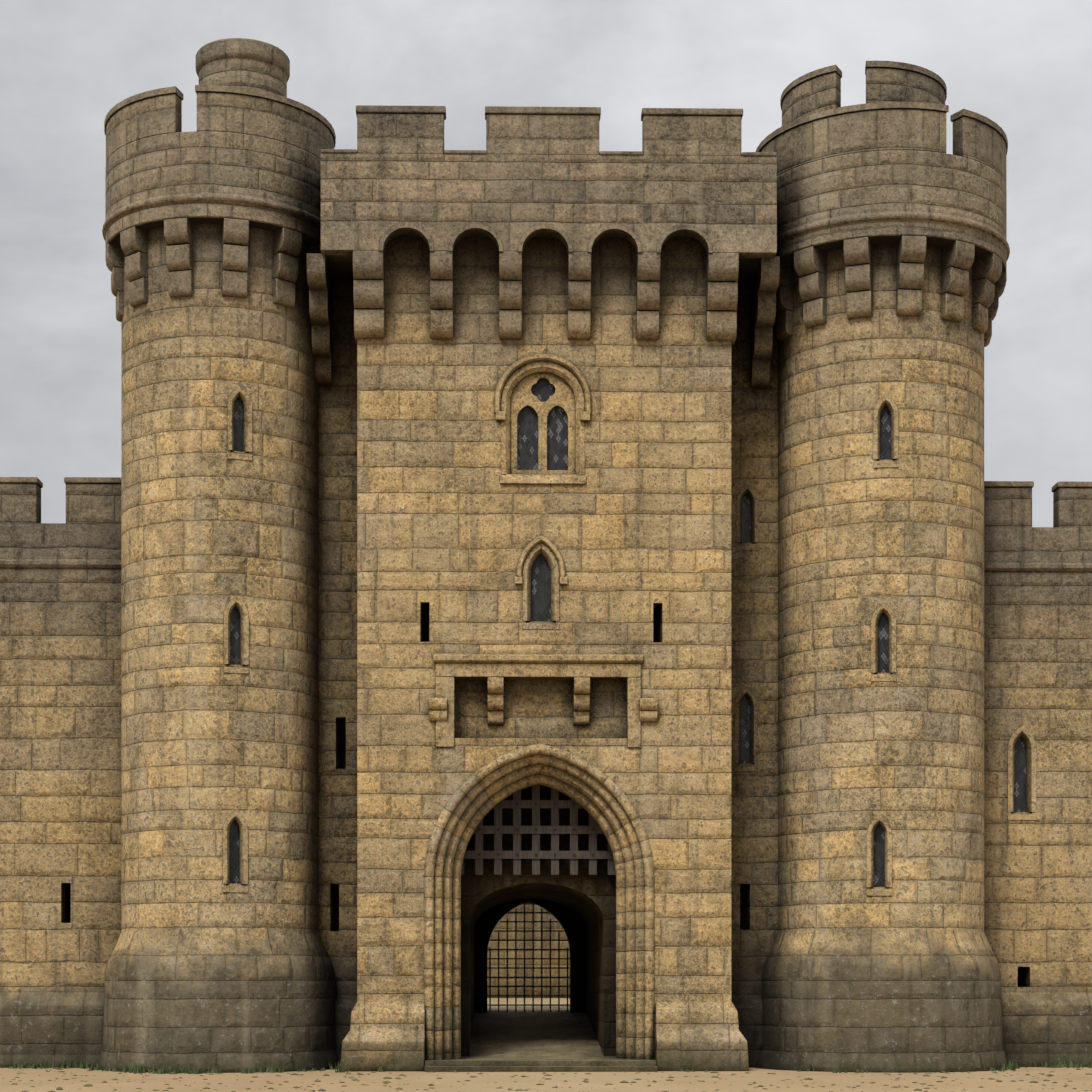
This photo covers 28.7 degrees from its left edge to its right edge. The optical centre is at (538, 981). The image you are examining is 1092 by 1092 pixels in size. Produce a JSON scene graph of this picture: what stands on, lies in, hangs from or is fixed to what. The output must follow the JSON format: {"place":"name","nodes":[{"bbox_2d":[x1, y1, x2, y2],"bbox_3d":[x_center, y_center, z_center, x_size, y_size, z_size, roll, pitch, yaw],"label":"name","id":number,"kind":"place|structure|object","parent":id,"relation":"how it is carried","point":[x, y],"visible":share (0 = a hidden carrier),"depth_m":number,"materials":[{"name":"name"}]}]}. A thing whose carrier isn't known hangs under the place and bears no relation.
{"place":"outdoors","nodes":[
{"label":"outdoors","id":0,"kind":"place"},
{"bbox_2d":[319,285,356,994],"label":"recessed wall","id":1,"kind":"structure","parent":0,"point":[337,608],"depth_m":41.34,"materials":[{"name":"brown stone"}]},
{"bbox_2d":[424,998,656,1071],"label":"passage floor","id":2,"kind":"structure","parent":0,"point":[529,1040],"depth_m":42.94,"materials":[{"name":"stone"}]},
{"bbox_2d":[0,1067,1091,1091],"bbox_3d":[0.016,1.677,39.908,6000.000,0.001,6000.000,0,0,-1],"label":"ground","id":3,"kind":"structure","parent":0,"point":[599,1081],"depth_m":35.62,"materials":[{"name":"beige sand"}]},
{"bbox_2d":[0,523,120,991],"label":"curtain","id":4,"kind":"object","parent":3,"relation":"on","point":[60,729],"visible":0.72,"depth_m":41.54,"materials":[{"name":"stone"}]},
{"bbox_2d":[0,483,120,1067],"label":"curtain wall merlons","id":5,"kind":"object","parent":3,"relation":"on","point":[53,1028],"visible":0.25,"depth_m":41.33,"materials":[{"name":"stone"}]},
{"bbox_2d":[0,477,120,487],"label":"curtain wall copings","id":6,"kind":"object","parent":5,"relation":"on","point":[37,481],"visible":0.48,"depth_m":41.52,"materials":[{"name":"stone"}]},
{"bbox_2d":[98,223,339,1072],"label":"tower","id":7,"kind":"structure","parent":3,"relation":"on","point":[204,969],"depth_m":39.62,"materials":[{"name":"stone"}]},
{"bbox_2d":[110,218,320,245],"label":"machicolation openings","id":8,"kind":"object","parent":7,"relation":"on","point":[306,240],"visible":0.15,"depth_m":39.56,"materials":[{"name":"black"}]},
{"bbox_2d":[102,92,333,247],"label":"parapet","id":9,"kind":"structure","parent":7,"relation":"on","point":[246,157],"depth_m":39.36,"materials":[{"name":"stone"}]},
{"bbox_2d":[104,85,335,146],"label":"tower copings","id":10,"kind":"object","parent":9,"relation":"on","point":[218,89],"visible":0.27,"depth_m":39.43,"materials":[{"name":"stone"}]},
{"bbox_2d":[196,38,289,96],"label":"stair turret","id":11,"kind":"object","parent":9,"relation":"on","point":[250,64],"visible":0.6,"depth_m":41.09,"materials":[{"name":"stone"}]},
{"bbox_2d":[105,218,1006,346],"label":"corbels","id":12,"kind":"object","parent":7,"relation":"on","point":[959,260],"visible":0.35,"depth_m":39.69,"materials":[{"name":"stone"}]},
{"bbox_2d":[487,902,569,997],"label":"courtyard wall","id":13,"kind":"structure","parent":3,"relation":"on","point":[528,953],"depth_m":84.91,"materials":[{"name":"stone"}]},
{"bbox_2d":[357,237,730,1059],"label":"gate block","id":14,"kind":"structure","parent":3,"relation":"on","point":[635,529],"depth_m":39.93,"materials":[{"name":"beige stone"}]},
{"bbox_2d":[487,903,569,1011],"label":"iron gate","id":15,"kind":"structure","parent":14,"relation":"attached to","point":[532,967],"depth_m":49.53,"materials":[{"name":"black metal"}]},
{"bbox_2d":[461,784,615,874],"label":"portcullis","id":16,"kind":"object","parent":14,"relation":"attached to","point":[536,836],"visible":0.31,"depth_m":40.91,"materials":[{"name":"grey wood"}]},
{"bbox_2d":[478,803,612,855],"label":"portcullis studs","id":17,"kind":"object","parent":16,"relation":"attached to","point":[536,830],"visible":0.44,"depth_m":40.87,"materials":[{"name":"grey metal"}]},
{"bbox_2d":[424,743,654,1059],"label":"gate arch orders","id":18,"kind":"object","parent":14,"relation":"attached to","point":[599,796],"visible":0.98,"depth_m":40.01,"materials":[{"name":"beige stone"}]},
{"bbox_2d":[515,535,566,583],"bbox_3d":[0.046,-7.881,39.879,0.980,0.915,0.120,0,0,-1],"label":"hood mould","id":19,"kind":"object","parent":14,"relation":"attached to","point":[532,544],"depth_m":39.83,"materials":[{"name":"stone"}]},
{"bbox_2d":[517,379,567,469],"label":"window glass","id":20,"kind":"object","parent":14,"relation":"attached to","point":[542,390],"depth_m":40.16,"materials":[{"name":"black glass"}]},
{"bbox_2d":[494,353,591,483],"bbox_3d":[0.080,-10.518,39.929,1.820,2.430,0.240,0,0,-1],"label":"window frame","id":21,"kind":"object","parent":14,"relation":"attached to","point":[502,409],"visible":0.96,"depth_m":39.88,"materials":[{"name":"stone"}]},
{"bbox_2d":[510,373,575,473],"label":"tracery window","id":22,"kind":"structure","parent":14,"relation":"attached to","point":[562,397],"depth_m":40.04,"materials":[{"name":"stone"}]},
{"bbox_2d":[429,653,657,747],"bbox_3d":[0.088,-5.248,40.039,4.260,1.750,0.660,0,0,-1],"label":"panel frame","id":23,"kind":"object","parent":14,"relation":"on","point":[580,669],"visible":0.96,"depth_m":39.85,"materials":[{"name":"stone"}]},
{"bbox_2d":[307,234,779,387],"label":"machicolation side corbels","id":24,"kind":"object","parent":14,"relation":"attached to","point":[759,277],"visible":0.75,"depth_m":40.47,"materials":[{"name":"stone"}]},
{"bbox_2d":[353,250,738,343],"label":"corbels","id":25,"kind":"object","parent":14,"relation":"attached to","point":[722,270],"visible":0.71,"depth_m":39.57,"materials":[{"name":"beige stone"}]},
{"bbox_2d":[321,153,776,257],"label":"parapet","id":26,"kind":"structure","parent":14,"relation":"on","point":[726,204],"depth_m":39.37,"materials":[{"name":"beige stone"}]},
{"bbox_2d":[378,223,712,252],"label":"arch moldings","id":27,"kind":"structure","parent":26,"relation":"attached to","point":[527,233],"depth_m":39.33,"materials":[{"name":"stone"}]},
{"bbox_2d":[357,113,740,155],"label":"merlons","id":28,"kind":"object","parent":26,"relation":"on","point":[405,133],"visible":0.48,"depth_m":39.36,"materials":[{"name":"beige stone"}]},
{"bbox_2d":[321,105,776,155],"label":"copings","id":29,"kind":"object","parent":28,"relation":"on","point":[546,110],"visible":0.6,"depth_m":39.34,"materials":[{"name":"grey stone"}]},
{"bbox_2d":[229,398,1025,886],"bbox_3d":[1.929,-6.293,40.788,15.442,9.120,2.290,0,0,-1],"label":"window glass","id":30,"kind":"object","parent":14,"relation":"attached to","point":[541,590],"visible":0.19,"depth_m":39.76,"materials":[{"name":"black glass"}]},
{"bbox_2d":[341,1002,748,1071],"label":"plinths","id":31,"kind":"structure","parent":3,"relation":"on","point":[700,1036],"depth_m":39.70,"materials":[{"name":"beige stone"}]},
{"bbox_2d":[0,1067,1091,1091],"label":"pebbles","id":32,"kind":"object","parent":3,"relation":"on","point":[399,1088],"visible":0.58,"depth_m":35.55,"materials":[{"name":"gravel"}]},
{"bbox_2d":[335,995,762,1067],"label":"plinth sides","id":33,"kind":"object","parent":3,"relation":"on","point":[749,1008],"depth_m":41.30,"materials":[{"name":"stone"}]},
{"bbox_2d":[7,1058,1091,1073],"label":"grass tufts","id":34,"kind":"object","parent":3,"relation":"on","point":[135,1069],"visible":0.96,"depth_m":39.53,"materials":[{"name":"plant"}]},
{"bbox_2d":[731,287,777,994],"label":"recessed wall","id":35,"kind":"structure","parent":3,"relation":"on","point":[754,648],"depth_m":41.48,"materials":[{"name":"brown stone"}]},
{"bbox_2d":[755,244,1008,1072],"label":"tower","id":36,"kind":"structure","parent":3,"relation":"on","point":[905,977],"depth_m":39.76,"materials":[{"name":"stone"}]},
{"bbox_2d":[761,109,1009,269],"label":"parapet","id":37,"kind":"structure","parent":36,"relation":"on","point":[877,173],"depth_m":39.37,"materials":[{"name":"stone"}]},
{"bbox_2d":[782,68,944,125],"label":"turret","id":38,"kind":"object","parent":37,"relation":"on","point":[814,95],"visible":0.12,"depth_m":40.32,"materials":[{"name":"stone"}]},
{"bbox_2d":[780,61,946,109],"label":"ring copings","id":39,"kind":"object","parent":38,"relation":"on","point":[868,64],"visible":0.4,"depth_m":40.34,"materials":[{"name":"stone"}]},
{"bbox_2d":[756,101,1007,154],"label":"tower copings","id":40,"kind":"object","parent":37,"relation":"on","point":[996,127],"visible":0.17,"depth_m":39.49,"materials":[{"name":"stone"}]},
{"bbox_2d":[780,236,1003,270],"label":"machicolation openings","id":41,"kind":"object","parent":36,"relation":"on","point":[827,247],"visible":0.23,"depth_m":39.58,"materials":[{"name":"black"}]},
{"bbox_2d":[984,527,1091,991],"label":"curtain","id":42,"kind":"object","parent":3,"relation":"on","point":[1038,687],"visible":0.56,"depth_m":41.89,"materials":[{"name":"stone"}]},
{"bbox_2d":[68,608,1021,986],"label":"arrow slits","id":43,"kind":"object","parent":42,"relation":"on","point":[342,766],"visible":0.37,"depth_m":41.92,"materials":[{"name":"black"}]},
{"bbox_2d":[1008,726,1035,819],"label":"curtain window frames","id":44,"kind":"structure","parent":42,"relation":"attached to","point":[1024,734],"depth_m":41.87,"materials":[{"name":"beige stone"}]},
{"bbox_2d":[984,487,1091,1066],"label":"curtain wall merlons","id":45,"kind":"object","parent":3,"relation":"on","point":[1054,1027],"visible":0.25,"depth_m":41.70,"materials":[{"name":"stone"}]},
{"bbox_2d":[984,481,1091,491],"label":"curtain wall copings","id":46,"kind":"object","parent":45,"relation":"on","point":[1073,484],"visible":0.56,"depth_m":41.86,"materials":[{"name":"stone"}]},
{"bbox_2d":[0,0,1091,526],"label":"sky","id":47,"kind":"structure","parent":0,"point":[1024,66],"materials":[{"name":"grey"}]},
{"bbox_2d":[223,387,897,895],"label":"window frames","id":48,"kind":"structure","parent":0,"point":[243,397],"depth_m":39.57,"materials":[{"name":"beige stone"}]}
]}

